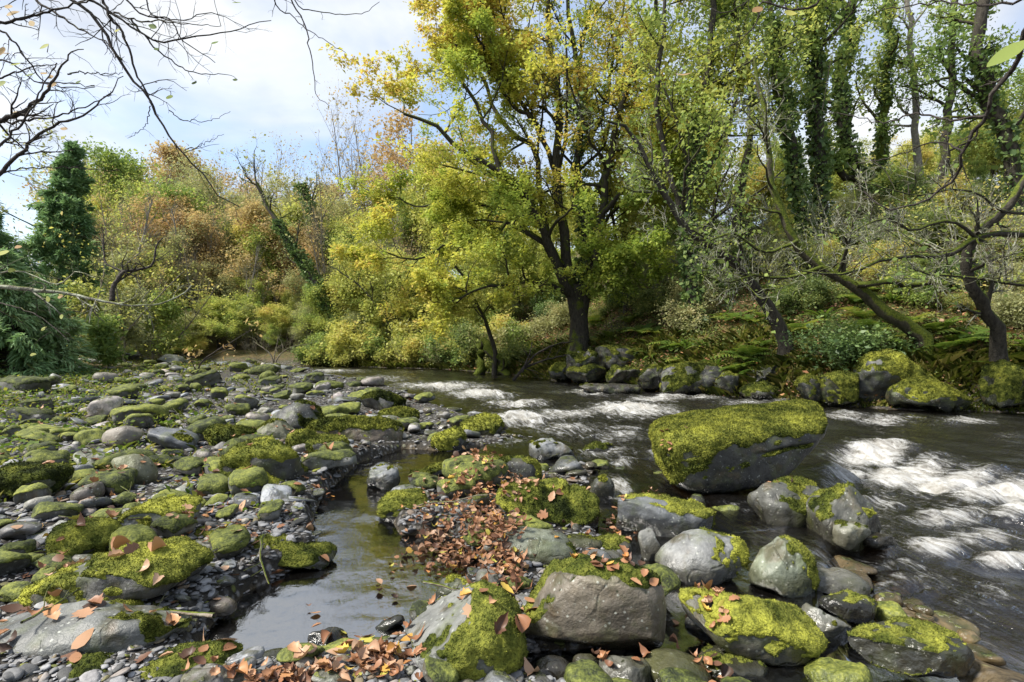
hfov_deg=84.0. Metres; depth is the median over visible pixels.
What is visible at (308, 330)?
green tree
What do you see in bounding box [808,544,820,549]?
mossy wet stone
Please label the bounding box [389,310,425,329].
bush
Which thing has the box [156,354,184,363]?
round cobble
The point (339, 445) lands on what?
mossy stone
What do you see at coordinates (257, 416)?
round cobble
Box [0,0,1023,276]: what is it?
sky
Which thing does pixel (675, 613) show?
submerged stone
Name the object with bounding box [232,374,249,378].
mossy stone
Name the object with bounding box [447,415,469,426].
mossy stone
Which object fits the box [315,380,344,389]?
mossy stone
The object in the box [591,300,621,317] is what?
bush
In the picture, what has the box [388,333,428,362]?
bush
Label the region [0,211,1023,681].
ground
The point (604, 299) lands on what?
bush
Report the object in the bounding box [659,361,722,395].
mossy boulder
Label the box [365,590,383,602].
submerged stone
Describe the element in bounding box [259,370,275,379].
mossy stone
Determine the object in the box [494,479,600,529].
mossy boulder
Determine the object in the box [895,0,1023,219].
slope tree
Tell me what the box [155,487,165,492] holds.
round cobble
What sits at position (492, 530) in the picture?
mossy stone
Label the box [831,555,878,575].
submerged stone
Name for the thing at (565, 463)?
slate cobble
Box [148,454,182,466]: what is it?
mossy stone
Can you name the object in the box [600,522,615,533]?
bare wet stone
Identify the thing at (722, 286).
bush
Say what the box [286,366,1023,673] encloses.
river water
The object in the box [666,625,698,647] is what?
mossy wet stone
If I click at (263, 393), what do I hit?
mossy stone
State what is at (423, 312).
yellow tree
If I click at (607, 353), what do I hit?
mossy boulder
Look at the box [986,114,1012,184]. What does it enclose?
yellow tree
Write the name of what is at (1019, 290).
bush
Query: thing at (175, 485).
round cobble
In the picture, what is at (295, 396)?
round cobble
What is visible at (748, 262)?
bush
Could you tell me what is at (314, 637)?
pool stone
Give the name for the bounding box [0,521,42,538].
round cobble
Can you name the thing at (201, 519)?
round cobble
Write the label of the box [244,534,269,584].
dead twig
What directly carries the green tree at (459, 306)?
on the ground at (264, 617)
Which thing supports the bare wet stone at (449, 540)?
on the ground at (264, 617)
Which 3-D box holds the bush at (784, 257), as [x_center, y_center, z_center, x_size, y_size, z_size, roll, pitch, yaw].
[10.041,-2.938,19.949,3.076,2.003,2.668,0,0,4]
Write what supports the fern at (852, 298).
on the ground at (264, 617)
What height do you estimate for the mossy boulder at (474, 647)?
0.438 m
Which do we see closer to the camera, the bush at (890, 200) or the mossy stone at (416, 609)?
the mossy stone at (416, 609)
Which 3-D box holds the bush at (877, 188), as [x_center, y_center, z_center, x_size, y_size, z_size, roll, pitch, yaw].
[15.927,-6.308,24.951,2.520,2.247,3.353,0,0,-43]
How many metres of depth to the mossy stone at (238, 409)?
10.53 m
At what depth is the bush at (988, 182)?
20.78 m
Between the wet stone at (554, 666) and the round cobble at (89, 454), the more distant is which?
the round cobble at (89, 454)
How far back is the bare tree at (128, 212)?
43.69 m
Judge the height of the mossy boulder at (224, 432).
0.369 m
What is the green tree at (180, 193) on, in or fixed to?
on the ground at (264, 617)
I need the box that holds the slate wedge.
[147,427,198,449]
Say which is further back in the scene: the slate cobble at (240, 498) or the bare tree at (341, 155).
the bare tree at (341, 155)
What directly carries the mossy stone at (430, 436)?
on the ground at (264, 617)
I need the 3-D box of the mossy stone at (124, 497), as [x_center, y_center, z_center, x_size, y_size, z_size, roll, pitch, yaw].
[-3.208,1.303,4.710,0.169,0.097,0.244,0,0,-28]
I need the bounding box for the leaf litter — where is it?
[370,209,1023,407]
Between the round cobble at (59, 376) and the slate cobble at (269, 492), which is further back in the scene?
the round cobble at (59, 376)
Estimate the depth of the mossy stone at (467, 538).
3.96 m
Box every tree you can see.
[0,0,378,230]
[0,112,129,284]
[0,201,75,361]
[0,245,100,376]
[15,154,150,236]
[18,138,114,336]
[27,231,156,315]
[29,162,97,254]
[46,202,107,241]
[47,211,116,283]
[51,134,173,220]
[61,212,116,280]
[83,208,214,309]
[86,166,164,278]
[87,193,123,217]
[93,202,140,257]
[96,169,169,241]
[99,207,125,229]
[104,246,190,312]
[105,180,171,291]
[106,157,214,211]
[109,169,228,297]
[109,195,136,276]
[111,196,152,234]
[113,182,143,245]
[121,188,226,307]
[123,143,187,196]
[130,146,232,297]
[132,249,175,350]
[139,264,195,320]
[142,137,226,187]
[146,187,243,273]
[159,194,207,310]
[159,328,185,354]
[161,226,220,340]
[163,205,257,327]
[164,314,200,354]
[165,148,243,306]
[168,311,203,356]
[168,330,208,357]
[170,184,234,334]
[170,252,272,336]
[175,272,207,322]
[186,150,233,195]
[186,313,208,339]
[190,181,227,201]
[191,166,272,202]
[194,294,240,348]
[202,196,291,298]
[203,181,273,216]
[210,184,272,298]
[211,218,262,312]
[217,194,317,333]
[218,130,341,332]
[221,275,273,341]
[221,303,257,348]
[222,131,302,210]
[230,179,289,208]
[235,219,311,315]
[237,234,266,345]
[238,258,275,346]
[249,159,279,199]
[250,301,295,347]
[257,317,291,346]
[259,221,340,336]
[260,161,370,220]
[262,146,311,209]
[263,197,342,304]
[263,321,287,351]
[268,289,306,341]
[278,262,345,320]
[279,192,353,227]
[285,322,312,344]
[287,299,321,346]
[288,151,343,283]
[289,281,345,333]
[292,162,359,276]
[294,218,354,270]
[296,69,375,222]
[297,319,316,340]
[309,253,375,318]
[311,178,352,211]
[316,186,373,235]
[318,0,754,359]
[320,228,365,279]
[325,220,404,337]
[326,205,386,248]
[328,92,399,216]
[333,239,383,298]
[334,146,372,207]
[341,216,402,311]
[342,264,419,320]
[343,311,363,331]
[344,134,457,209]
[344,169,384,216]
[356,99,508,219]
[360,244,428,324]
[361,190,427,266]
[364,230,386,270]
[369,306,395,343]
[381,173,406,279]
[385,135,485,269]
[386,217,421,256]
[388,212,416,257]
[388,214,521,374]
[404,229,436,256]
[415,259,460,320]
[417,271,486,328]
[433,164,514,304]
[446,200,543,314]
[448,298,489,328]
[466,243,522,317]
[477,175,574,308]
[508,226,558,316]
[536,182,574,248]
[540,245,579,295]
[546,77,794,357]
[557,119,665,313]
[565,182,611,237]
[570,221,620,287]
[599,0,828,334]
[615,146,696,243]
[621,56,961,362]
[627,95,732,203]
[640,246,675,295]
[670,104,735,221]
[672,0,834,247]
[675,0,1023,210]
[696,205,721,255]
[709,133,783,222]
[726,0,841,245]
[751,135,811,209]
[758,109,1023,361]
[770,213,792,238]
[774,0,892,241]
[801,0,908,199]
[806,141,849,201]
[828,164,864,201]
[849,0,943,181]
[857,132,908,180]
[869,0,937,179]
[876,0,1012,185]
[890,136,939,178]
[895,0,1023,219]
[895,125,951,179]
[898,163,921,189]
[929,130,977,189]
[934,120,996,179]
[954,87,1023,180]
[963,159,991,185]
[964,65,1023,163]
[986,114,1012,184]
[1017,132,1023,165]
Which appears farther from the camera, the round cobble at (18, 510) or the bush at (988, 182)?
the bush at (988, 182)
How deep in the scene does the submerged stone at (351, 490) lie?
6.11 m
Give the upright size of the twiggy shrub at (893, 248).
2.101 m
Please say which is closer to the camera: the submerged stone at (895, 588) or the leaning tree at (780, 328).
the submerged stone at (895, 588)
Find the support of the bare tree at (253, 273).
on the ground at (264, 617)
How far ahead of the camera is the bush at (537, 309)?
31.69 m
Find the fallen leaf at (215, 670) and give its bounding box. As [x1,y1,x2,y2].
[210,665,219,675]
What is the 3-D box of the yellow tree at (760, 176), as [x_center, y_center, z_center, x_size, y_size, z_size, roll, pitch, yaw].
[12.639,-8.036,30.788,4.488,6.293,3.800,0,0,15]
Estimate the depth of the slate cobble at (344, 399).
12.65 m
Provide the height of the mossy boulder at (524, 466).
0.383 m
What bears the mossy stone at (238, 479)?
on the ground at (264, 617)
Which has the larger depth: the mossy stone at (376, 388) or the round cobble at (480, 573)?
the mossy stone at (376, 388)
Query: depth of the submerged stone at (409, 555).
4.20 m
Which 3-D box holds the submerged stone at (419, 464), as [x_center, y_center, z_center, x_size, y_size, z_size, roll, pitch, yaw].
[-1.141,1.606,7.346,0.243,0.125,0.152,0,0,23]
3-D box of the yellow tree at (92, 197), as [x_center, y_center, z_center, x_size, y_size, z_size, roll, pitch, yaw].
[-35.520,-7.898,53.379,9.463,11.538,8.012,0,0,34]
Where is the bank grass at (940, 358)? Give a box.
[309,315,1023,411]
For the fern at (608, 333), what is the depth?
22.68 m
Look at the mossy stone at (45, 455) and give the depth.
5.80 m
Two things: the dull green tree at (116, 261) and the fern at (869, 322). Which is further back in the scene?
the dull green tree at (116, 261)
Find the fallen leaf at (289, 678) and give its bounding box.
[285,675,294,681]
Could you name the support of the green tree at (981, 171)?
on the ground at (264, 617)
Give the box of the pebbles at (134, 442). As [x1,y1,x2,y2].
[0,356,313,504]
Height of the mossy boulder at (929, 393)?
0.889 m
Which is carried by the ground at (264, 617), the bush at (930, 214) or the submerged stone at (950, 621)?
the bush at (930, 214)
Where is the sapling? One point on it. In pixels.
(200, 351)
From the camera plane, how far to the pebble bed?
3.23 m
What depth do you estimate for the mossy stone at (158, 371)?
17.55 m
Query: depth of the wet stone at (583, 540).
4.00 m
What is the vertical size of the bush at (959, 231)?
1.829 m
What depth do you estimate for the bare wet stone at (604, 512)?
5.38 m
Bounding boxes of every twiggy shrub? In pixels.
[641,260,675,288]
[663,204,724,261]
[663,219,733,277]
[666,235,739,286]
[699,188,792,247]
[705,192,817,292]
[724,204,785,245]
[749,234,826,288]
[762,166,883,250]
[762,190,904,292]
[799,206,882,268]
[851,185,959,275]
[860,215,933,269]
[861,130,1022,260]
[917,213,1023,302]
[938,179,1023,252]
[951,169,1023,219]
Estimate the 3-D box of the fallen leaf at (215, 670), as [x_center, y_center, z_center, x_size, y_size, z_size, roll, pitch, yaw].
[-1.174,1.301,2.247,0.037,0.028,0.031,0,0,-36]
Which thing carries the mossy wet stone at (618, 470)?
on the ground at (264, 617)
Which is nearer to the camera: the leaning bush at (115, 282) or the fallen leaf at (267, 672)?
the fallen leaf at (267, 672)
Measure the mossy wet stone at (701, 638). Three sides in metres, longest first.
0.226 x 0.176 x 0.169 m
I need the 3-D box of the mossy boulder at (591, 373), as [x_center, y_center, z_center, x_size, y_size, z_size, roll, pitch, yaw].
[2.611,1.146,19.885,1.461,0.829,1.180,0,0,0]
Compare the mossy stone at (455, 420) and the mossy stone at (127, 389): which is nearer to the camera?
the mossy stone at (455, 420)
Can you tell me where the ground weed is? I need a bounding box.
[0,352,274,511]
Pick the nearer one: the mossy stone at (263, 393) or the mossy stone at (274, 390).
the mossy stone at (263, 393)
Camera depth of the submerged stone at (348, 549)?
4.42 m
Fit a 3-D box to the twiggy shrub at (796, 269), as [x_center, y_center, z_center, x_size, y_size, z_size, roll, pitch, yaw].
[9.519,-2.888,17.020,2.712,3.662,3.781,0,0,-27]
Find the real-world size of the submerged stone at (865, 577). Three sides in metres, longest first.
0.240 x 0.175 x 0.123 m
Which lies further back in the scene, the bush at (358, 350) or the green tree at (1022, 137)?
the bush at (358, 350)
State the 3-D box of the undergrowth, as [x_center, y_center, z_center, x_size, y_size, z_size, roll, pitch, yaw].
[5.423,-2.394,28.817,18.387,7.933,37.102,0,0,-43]
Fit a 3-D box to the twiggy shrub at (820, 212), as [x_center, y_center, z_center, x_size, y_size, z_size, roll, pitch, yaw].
[11.374,-4.313,20.578,4.202,3.428,3.288,0,0,-4]
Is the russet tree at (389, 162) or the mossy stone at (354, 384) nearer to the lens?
the mossy stone at (354, 384)
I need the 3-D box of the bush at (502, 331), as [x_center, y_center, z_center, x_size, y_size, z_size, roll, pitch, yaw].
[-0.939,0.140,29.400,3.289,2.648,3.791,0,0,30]
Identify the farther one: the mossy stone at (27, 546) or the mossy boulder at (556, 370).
the mossy boulder at (556, 370)
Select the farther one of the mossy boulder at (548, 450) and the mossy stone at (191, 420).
the mossy stone at (191, 420)
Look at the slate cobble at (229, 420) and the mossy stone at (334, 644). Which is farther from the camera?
the slate cobble at (229, 420)
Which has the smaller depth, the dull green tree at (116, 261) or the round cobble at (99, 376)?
the round cobble at (99, 376)
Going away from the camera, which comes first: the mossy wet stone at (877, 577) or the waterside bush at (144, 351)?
the mossy wet stone at (877, 577)
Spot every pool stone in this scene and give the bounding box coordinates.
[263,648,282,658]
[308,627,347,645]
[375,614,404,634]
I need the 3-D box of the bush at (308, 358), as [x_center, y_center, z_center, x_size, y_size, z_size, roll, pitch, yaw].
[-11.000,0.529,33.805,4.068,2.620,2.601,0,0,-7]
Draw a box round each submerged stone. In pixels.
[288,632,308,643]
[297,621,313,633]
[301,607,328,621]
[316,515,323,519]
[317,593,336,604]
[327,504,336,511]
[327,558,361,581]
[330,597,347,608]
[331,529,340,534]
[333,605,357,615]
[335,545,340,555]
[340,546,357,553]
[348,487,355,493]
[349,574,377,585]
[350,508,366,511]
[353,554,368,562]
[354,581,375,592]
[354,627,370,638]
[357,609,368,613]
[359,570,372,573]
[361,559,372,569]
[363,609,392,623]
[365,462,375,473]
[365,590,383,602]
[370,554,411,576]
[371,578,392,591]
[374,531,383,535]
[375,549,390,558]
[384,534,396,547]
[387,593,396,604]
[395,552,412,561]
[395,584,417,601]
[398,536,408,544]
[398,564,426,582]
[414,461,432,468]
[414,558,428,564]
[419,562,449,590]
[427,586,435,595]
[430,558,442,563]
[446,557,465,569]
[596,528,607,534]
[607,460,621,467]
[626,482,658,493]
[631,546,642,564]
[660,640,674,648]
[669,608,681,619]
[715,522,732,532]
[738,535,753,542]
[741,521,752,529]
[743,531,755,537]
[744,585,755,592]
[749,556,754,564]
[753,544,763,551]
[757,530,779,537]
[757,534,774,542]
[786,667,803,680]
[809,550,836,566]
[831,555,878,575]
[850,570,873,588]
[870,590,881,593]
[871,579,883,587]
[872,592,902,606]
[884,590,910,597]
[891,585,911,595]
[902,597,924,604]
[906,603,917,611]
[912,605,933,615]
[914,613,934,621]
[932,610,980,636]
[956,628,980,643]
[966,643,1006,665]
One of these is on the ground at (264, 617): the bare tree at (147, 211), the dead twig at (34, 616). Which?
the bare tree at (147, 211)
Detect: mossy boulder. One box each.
[0,461,75,497]
[0,597,191,656]
[8,535,214,606]
[45,516,122,555]
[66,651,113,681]
[118,494,202,526]
[138,639,244,680]
[193,524,232,536]
[202,423,256,445]
[217,435,308,480]
[235,465,283,483]
[249,533,337,570]
[257,418,295,438]
[270,399,324,428]
[284,428,317,446]
[305,433,349,453]
[306,415,403,441]
[360,390,406,409]
[366,463,399,493]
[377,405,420,418]
[377,487,429,524]
[405,578,528,680]
[409,461,445,477]
[430,425,466,451]
[435,572,466,599]
[460,412,504,435]
[478,453,542,481]
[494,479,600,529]
[497,526,577,563]
[523,552,665,653]
[529,438,573,463]
[540,477,569,494]
[548,362,570,381]
[566,349,598,377]
[566,363,606,383]
[579,382,640,393]
[581,441,613,456]
[595,344,639,369]
[606,364,640,383]
[616,492,716,541]
[637,364,662,392]
[648,399,827,494]
[655,526,749,587]
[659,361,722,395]
[677,586,828,668]
[714,370,738,392]
[739,380,780,400]
[746,364,777,381]
[747,475,819,535]
[748,534,820,601]
[794,373,821,403]
[806,481,880,558]
[818,589,878,624]
[819,370,859,406]
[847,615,974,678]
[853,348,926,401]
[885,375,973,413]
[978,359,1023,408]
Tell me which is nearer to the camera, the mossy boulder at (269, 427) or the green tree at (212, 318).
the mossy boulder at (269, 427)
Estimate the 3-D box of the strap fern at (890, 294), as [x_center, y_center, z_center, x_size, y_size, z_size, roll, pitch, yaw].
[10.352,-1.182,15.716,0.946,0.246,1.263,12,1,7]
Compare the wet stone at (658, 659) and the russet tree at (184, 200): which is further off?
the russet tree at (184, 200)
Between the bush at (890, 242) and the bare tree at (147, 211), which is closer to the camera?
the bush at (890, 242)
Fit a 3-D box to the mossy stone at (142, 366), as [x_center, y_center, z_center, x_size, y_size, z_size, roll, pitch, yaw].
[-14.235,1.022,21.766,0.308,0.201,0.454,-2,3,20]
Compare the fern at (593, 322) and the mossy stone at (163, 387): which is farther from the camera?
the fern at (593, 322)
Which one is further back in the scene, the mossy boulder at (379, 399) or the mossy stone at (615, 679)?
the mossy boulder at (379, 399)
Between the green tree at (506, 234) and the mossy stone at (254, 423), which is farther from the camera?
the green tree at (506, 234)
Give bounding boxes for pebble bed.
[0,354,629,681]
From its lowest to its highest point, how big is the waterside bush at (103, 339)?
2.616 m
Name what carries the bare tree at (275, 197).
on the ground at (264, 617)
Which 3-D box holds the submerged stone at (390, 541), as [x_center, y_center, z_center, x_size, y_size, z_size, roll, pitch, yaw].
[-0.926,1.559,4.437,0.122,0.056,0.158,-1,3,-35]
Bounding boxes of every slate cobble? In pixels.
[27,527,52,540]
[52,384,80,387]
[59,397,100,404]
[70,417,89,424]
[73,464,93,470]
[80,497,111,507]
[106,447,124,453]
[117,353,141,359]
[123,398,138,404]
[134,375,151,379]
[136,485,146,489]
[144,379,163,385]
[146,395,170,400]
[159,476,173,479]
[164,593,175,599]
[167,375,183,381]
[174,593,191,600]
[215,575,235,587]
[221,559,235,567]
[223,667,262,681]
[226,418,236,423]
[226,646,264,664]
[233,493,258,507]
[234,514,253,521]
[241,591,258,598]
[260,484,291,502]
[264,397,282,400]
[281,365,292,368]
[289,496,316,501]
[291,503,304,509]
[311,531,321,535]
[313,488,324,496]
[331,396,356,401]
[365,666,380,675]
[392,484,414,489]
[424,430,436,435]
[446,407,462,410]
[464,429,480,437]
[467,411,507,421]
[467,567,479,576]
[484,669,513,681]
[516,593,529,605]
[524,671,554,681]
[549,455,583,473]
[587,549,611,558]
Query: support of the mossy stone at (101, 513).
on the ground at (264, 617)
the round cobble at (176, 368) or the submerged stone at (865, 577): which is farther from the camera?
the round cobble at (176, 368)
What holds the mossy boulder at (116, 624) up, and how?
on the ground at (264, 617)
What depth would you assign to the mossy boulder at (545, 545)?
3.74 m
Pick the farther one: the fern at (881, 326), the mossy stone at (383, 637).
the fern at (881, 326)
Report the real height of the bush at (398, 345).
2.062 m
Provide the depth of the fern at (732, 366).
15.66 m
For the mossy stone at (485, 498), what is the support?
on the ground at (264, 617)
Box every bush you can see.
[0,226,213,355]
[41,211,224,358]
[58,273,116,342]
[76,306,136,368]
[77,278,152,362]
[92,244,237,357]
[117,300,143,346]
[127,321,151,354]
[133,283,199,359]
[139,293,186,357]
[200,296,264,349]
[232,323,341,363]
[287,331,335,364]
[294,331,346,366]
[299,331,330,345]
[301,330,324,344]
[305,327,329,339]
[306,322,355,365]
[308,314,363,360]
[318,305,392,333]
[335,330,379,365]
[346,318,395,360]
[351,317,367,339]
[351,326,390,357]
[359,336,391,359]
[372,314,422,360]
[383,320,429,356]
[388,331,420,357]
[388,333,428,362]
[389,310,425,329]
[390,317,452,363]
[416,341,448,364]
[418,326,458,361]
[425,323,450,360]
[434,322,458,362]
[445,316,519,364]
[446,347,471,366]
[450,315,501,369]
[459,318,524,362]
[482,308,515,326]
[485,336,534,373]
[487,300,529,318]
[490,309,524,335]
[498,316,529,344]
[512,311,555,340]
[521,293,534,304]
[521,327,532,339]
[523,288,566,307]
[532,297,561,317]
[542,295,593,329]
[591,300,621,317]
[593,286,611,303]
[603,287,642,305]
[609,276,653,292]
[623,261,648,280]
[624,282,674,317]
[654,292,728,333]
[661,256,679,280]
[662,272,733,310]
[665,264,716,294]
[702,246,765,291]
[708,274,743,292]
[709,205,770,246]
[730,225,794,260]
[743,218,801,237]
[747,224,842,279]
[749,202,795,242]
[759,208,787,240]
[767,268,833,317]
[770,281,804,296]
[776,308,930,370]
[786,233,838,278]
[786,279,852,317]
[815,234,852,262]
[825,216,901,245]
[827,181,884,227]
[841,179,902,215]
[847,235,915,277]
[853,169,916,210]
[853,232,927,255]
[863,195,956,225]
[868,159,940,200]
[877,187,938,213]
[878,258,942,307]
[879,247,951,291]
[886,200,967,250]
[891,175,934,202]
[900,200,975,244]
[912,162,995,214]
[927,251,996,294]
[938,290,976,313]
[948,174,1006,209]
[961,182,1007,214]
[971,285,1023,329]
[987,254,1023,280]
[992,282,1023,300]
[1008,206,1023,241]
[1011,244,1023,288]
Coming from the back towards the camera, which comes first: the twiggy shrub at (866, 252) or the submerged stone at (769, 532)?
the twiggy shrub at (866, 252)
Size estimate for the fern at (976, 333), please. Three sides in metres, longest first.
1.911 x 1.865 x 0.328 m
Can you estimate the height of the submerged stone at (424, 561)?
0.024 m
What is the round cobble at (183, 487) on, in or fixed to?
on the ground at (264, 617)
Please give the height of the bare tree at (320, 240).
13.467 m
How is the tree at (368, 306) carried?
on the ground at (264, 617)
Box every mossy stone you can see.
[0,376,50,392]
[0,425,22,438]
[0,449,11,462]
[0,519,12,528]
[0,539,36,553]
[0,549,31,575]
[0,581,31,601]
[6,407,55,421]
[13,482,51,503]
[15,428,62,443]
[17,418,37,426]
[20,398,54,408]
[20,423,38,428]
[23,449,69,462]
[26,441,58,451]
[26,552,44,567]
[27,424,62,432]
[30,553,74,569]
[31,501,84,520]
[31,567,56,583]
[44,376,59,387]
[48,416,67,422]
[49,427,78,436]
[53,405,73,412]
[56,385,77,393]
[60,432,76,440]
[68,468,95,483]
[73,428,104,444]
[78,467,137,494]
[85,415,107,424]
[88,508,121,517]
[91,449,155,469]
[107,383,140,398]
[109,524,158,550]
[110,405,133,418]
[111,403,168,425]
[112,491,136,505]
[115,377,127,383]
[120,363,131,366]
[122,502,141,512]
[123,413,154,428]
[125,346,135,352]
[126,378,138,383]
[133,365,146,369]
[134,383,147,390]
[143,360,156,365]
[148,398,165,404]
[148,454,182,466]
[150,512,197,538]
[151,489,192,498]
[152,370,164,375]
[156,385,169,390]
[161,449,183,455]
[162,397,188,412]
[171,361,182,365]
[173,456,204,475]
[175,384,189,390]
[175,618,188,634]
[184,369,221,386]
[185,416,226,440]
[187,366,210,372]
[187,414,207,425]
[189,383,202,390]
[191,369,206,374]
[193,399,210,406]
[196,473,229,495]
[203,456,220,473]
[205,494,228,506]
[208,524,250,558]
[210,387,228,398]
[215,504,238,519]
[218,438,245,455]
[223,403,249,414]
[223,415,234,419]
[228,467,268,495]
[229,362,247,371]
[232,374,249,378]
[234,394,259,408]
[236,419,264,428]
[238,434,264,439]
[245,358,256,363]
[248,364,280,374]
[257,499,284,520]
[258,375,281,384]
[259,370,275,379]
[259,391,271,396]
[269,387,280,394]
[271,384,284,388]
[272,390,291,398]
[276,642,324,663]
[279,480,305,495]
[287,382,312,393]
[289,368,305,372]
[301,448,356,469]
[304,372,324,382]
[306,390,323,395]
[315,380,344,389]
[318,441,352,450]
[321,405,350,414]
[322,638,353,650]
[325,413,349,416]
[338,402,360,414]
[346,381,361,386]
[348,389,373,396]
[354,395,361,402]
[356,377,365,381]
[363,634,397,643]
[364,387,382,390]
[395,417,418,429]
[408,472,430,482]
[409,600,428,620]
[410,475,437,489]
[414,392,434,402]
[419,422,433,428]
[422,650,458,681]
[427,432,436,440]
[437,476,475,498]
[441,455,508,489]
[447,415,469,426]
[463,529,494,545]
[464,518,486,528]
[468,493,489,507]
[490,520,513,531]
[506,576,532,589]
[515,515,552,528]
[564,659,611,681]
[611,677,631,681]
[643,563,680,596]
[658,667,702,681]
[720,676,750,681]
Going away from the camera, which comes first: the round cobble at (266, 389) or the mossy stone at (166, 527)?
the mossy stone at (166, 527)
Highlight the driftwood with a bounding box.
[512,326,592,380]
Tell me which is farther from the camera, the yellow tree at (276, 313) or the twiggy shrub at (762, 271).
the yellow tree at (276, 313)
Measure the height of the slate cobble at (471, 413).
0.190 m
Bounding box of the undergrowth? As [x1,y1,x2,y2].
[315,204,1023,409]
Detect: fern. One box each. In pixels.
[588,315,605,321]
[588,319,604,326]
[589,336,602,341]
[601,330,615,337]
[613,312,643,323]
[623,323,655,334]
[631,348,658,358]
[642,326,665,334]
[646,340,682,350]
[660,341,678,352]
[662,339,691,349]
[665,356,681,362]
[675,338,696,349]
[686,338,709,348]
[697,355,737,368]
[710,309,758,320]
[711,350,771,361]
[714,345,771,356]
[718,361,757,371]
[728,360,755,369]
[732,314,766,324]
[739,369,754,378]
[744,338,776,345]
[752,311,766,319]
[761,283,777,290]
[785,355,829,363]
[787,319,826,332]
[797,307,837,319]
[836,293,888,303]
[839,306,907,318]
[842,319,886,328]
[856,322,899,334]
[872,333,912,349]
[876,292,906,301]
[884,295,905,302]
[888,312,943,325]
[912,337,984,350]
[921,316,969,331]
[936,325,1021,341]
[942,335,984,341]
[943,337,988,348]
[991,242,1023,249]
[1009,339,1023,347]
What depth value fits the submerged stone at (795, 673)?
2.76 m
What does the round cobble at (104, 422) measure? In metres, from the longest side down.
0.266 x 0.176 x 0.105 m
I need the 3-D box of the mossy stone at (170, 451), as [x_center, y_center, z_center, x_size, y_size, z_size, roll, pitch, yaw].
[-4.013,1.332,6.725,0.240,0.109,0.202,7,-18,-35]
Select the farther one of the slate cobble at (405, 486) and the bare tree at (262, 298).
the bare tree at (262, 298)
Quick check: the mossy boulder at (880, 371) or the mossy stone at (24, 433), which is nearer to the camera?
the mossy stone at (24, 433)
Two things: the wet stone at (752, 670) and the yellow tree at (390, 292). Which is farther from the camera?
the yellow tree at (390, 292)
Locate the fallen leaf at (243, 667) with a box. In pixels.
[235,661,247,673]
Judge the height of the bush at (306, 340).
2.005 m
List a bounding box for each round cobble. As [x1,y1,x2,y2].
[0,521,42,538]
[13,509,24,512]
[23,496,53,509]
[36,391,44,397]
[50,373,62,380]
[58,444,81,453]
[61,483,78,490]
[70,481,104,500]
[71,554,92,561]
[73,450,105,464]
[76,388,87,393]
[86,358,98,363]
[86,389,98,393]
[87,396,123,415]
[92,372,118,383]
[93,421,109,426]
[101,425,144,446]
[127,645,142,650]
[139,372,154,376]
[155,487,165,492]
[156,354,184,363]
[164,391,180,397]
[165,372,179,376]
[168,365,184,371]
[169,483,180,488]
[176,482,192,493]
[180,663,226,681]
[191,618,198,627]
[195,449,209,457]
[195,514,211,524]
[195,539,210,549]
[209,595,236,616]
[213,441,225,450]
[224,395,234,400]
[228,392,242,395]
[236,388,249,392]
[244,656,256,667]
[245,412,270,420]
[257,407,273,412]
[261,386,273,391]
[290,393,304,399]
[292,444,305,452]
[296,657,314,667]
[311,665,349,681]
[315,382,330,389]
[333,392,344,397]
[361,376,383,386]
[362,440,371,445]
[382,415,399,419]
[384,669,396,680]
[403,665,416,674]
[404,393,414,398]
[408,423,420,431]
[422,407,431,413]
[423,516,433,522]
[436,411,449,418]
[437,425,447,428]
[449,506,469,515]
[458,679,473,681]
[475,568,500,582]
[483,540,496,551]
[501,433,512,436]
[565,469,586,476]
[572,523,580,531]
[585,461,597,469]
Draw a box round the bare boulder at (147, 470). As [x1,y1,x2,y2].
[111,454,157,484]
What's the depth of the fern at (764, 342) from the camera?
16.16 m
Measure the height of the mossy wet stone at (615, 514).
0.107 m
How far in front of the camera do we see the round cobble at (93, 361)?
23.25 m
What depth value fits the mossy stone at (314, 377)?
18.56 m
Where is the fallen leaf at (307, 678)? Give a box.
[304,671,310,681]
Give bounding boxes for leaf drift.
[0,377,794,681]
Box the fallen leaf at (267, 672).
[262,669,274,681]
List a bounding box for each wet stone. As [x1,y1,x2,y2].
[443,533,453,544]
[522,439,536,442]
[534,655,568,679]
[540,463,548,470]
[566,533,602,548]
[572,653,597,663]
[588,474,614,502]
[592,459,609,472]
[598,533,632,554]
[598,655,652,681]
[599,499,611,504]
[600,509,611,515]
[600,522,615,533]
[600,549,621,557]
[604,511,617,521]
[607,466,627,480]
[612,493,619,499]
[614,483,624,492]
[622,482,636,486]
[638,528,660,564]
[644,469,659,479]
[644,648,711,681]
[649,471,671,489]
[665,590,681,609]
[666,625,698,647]
[681,608,709,642]
[684,617,709,637]
[691,494,705,506]
[697,643,768,681]
[710,506,720,519]
[718,505,740,522]
[728,572,747,585]
[748,549,755,556]
[801,603,851,647]
[803,657,872,681]
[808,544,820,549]
[817,567,872,595]
[832,519,870,550]
[863,531,897,549]
[869,575,886,585]
[875,601,906,621]
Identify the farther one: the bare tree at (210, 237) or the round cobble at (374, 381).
the bare tree at (210, 237)
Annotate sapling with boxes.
[178,317,261,369]
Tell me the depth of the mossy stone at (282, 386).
15.92 m
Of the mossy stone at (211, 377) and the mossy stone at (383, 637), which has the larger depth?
the mossy stone at (211, 377)
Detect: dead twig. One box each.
[20,585,77,623]
[58,508,119,518]
[78,442,111,448]
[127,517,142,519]
[153,591,216,617]
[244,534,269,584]
[417,495,483,511]
[423,580,498,589]
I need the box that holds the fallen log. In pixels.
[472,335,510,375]
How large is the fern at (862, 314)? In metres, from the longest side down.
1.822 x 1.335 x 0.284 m
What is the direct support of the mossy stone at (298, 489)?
on the pebble bed
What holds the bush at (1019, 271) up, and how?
on the ground at (264, 617)

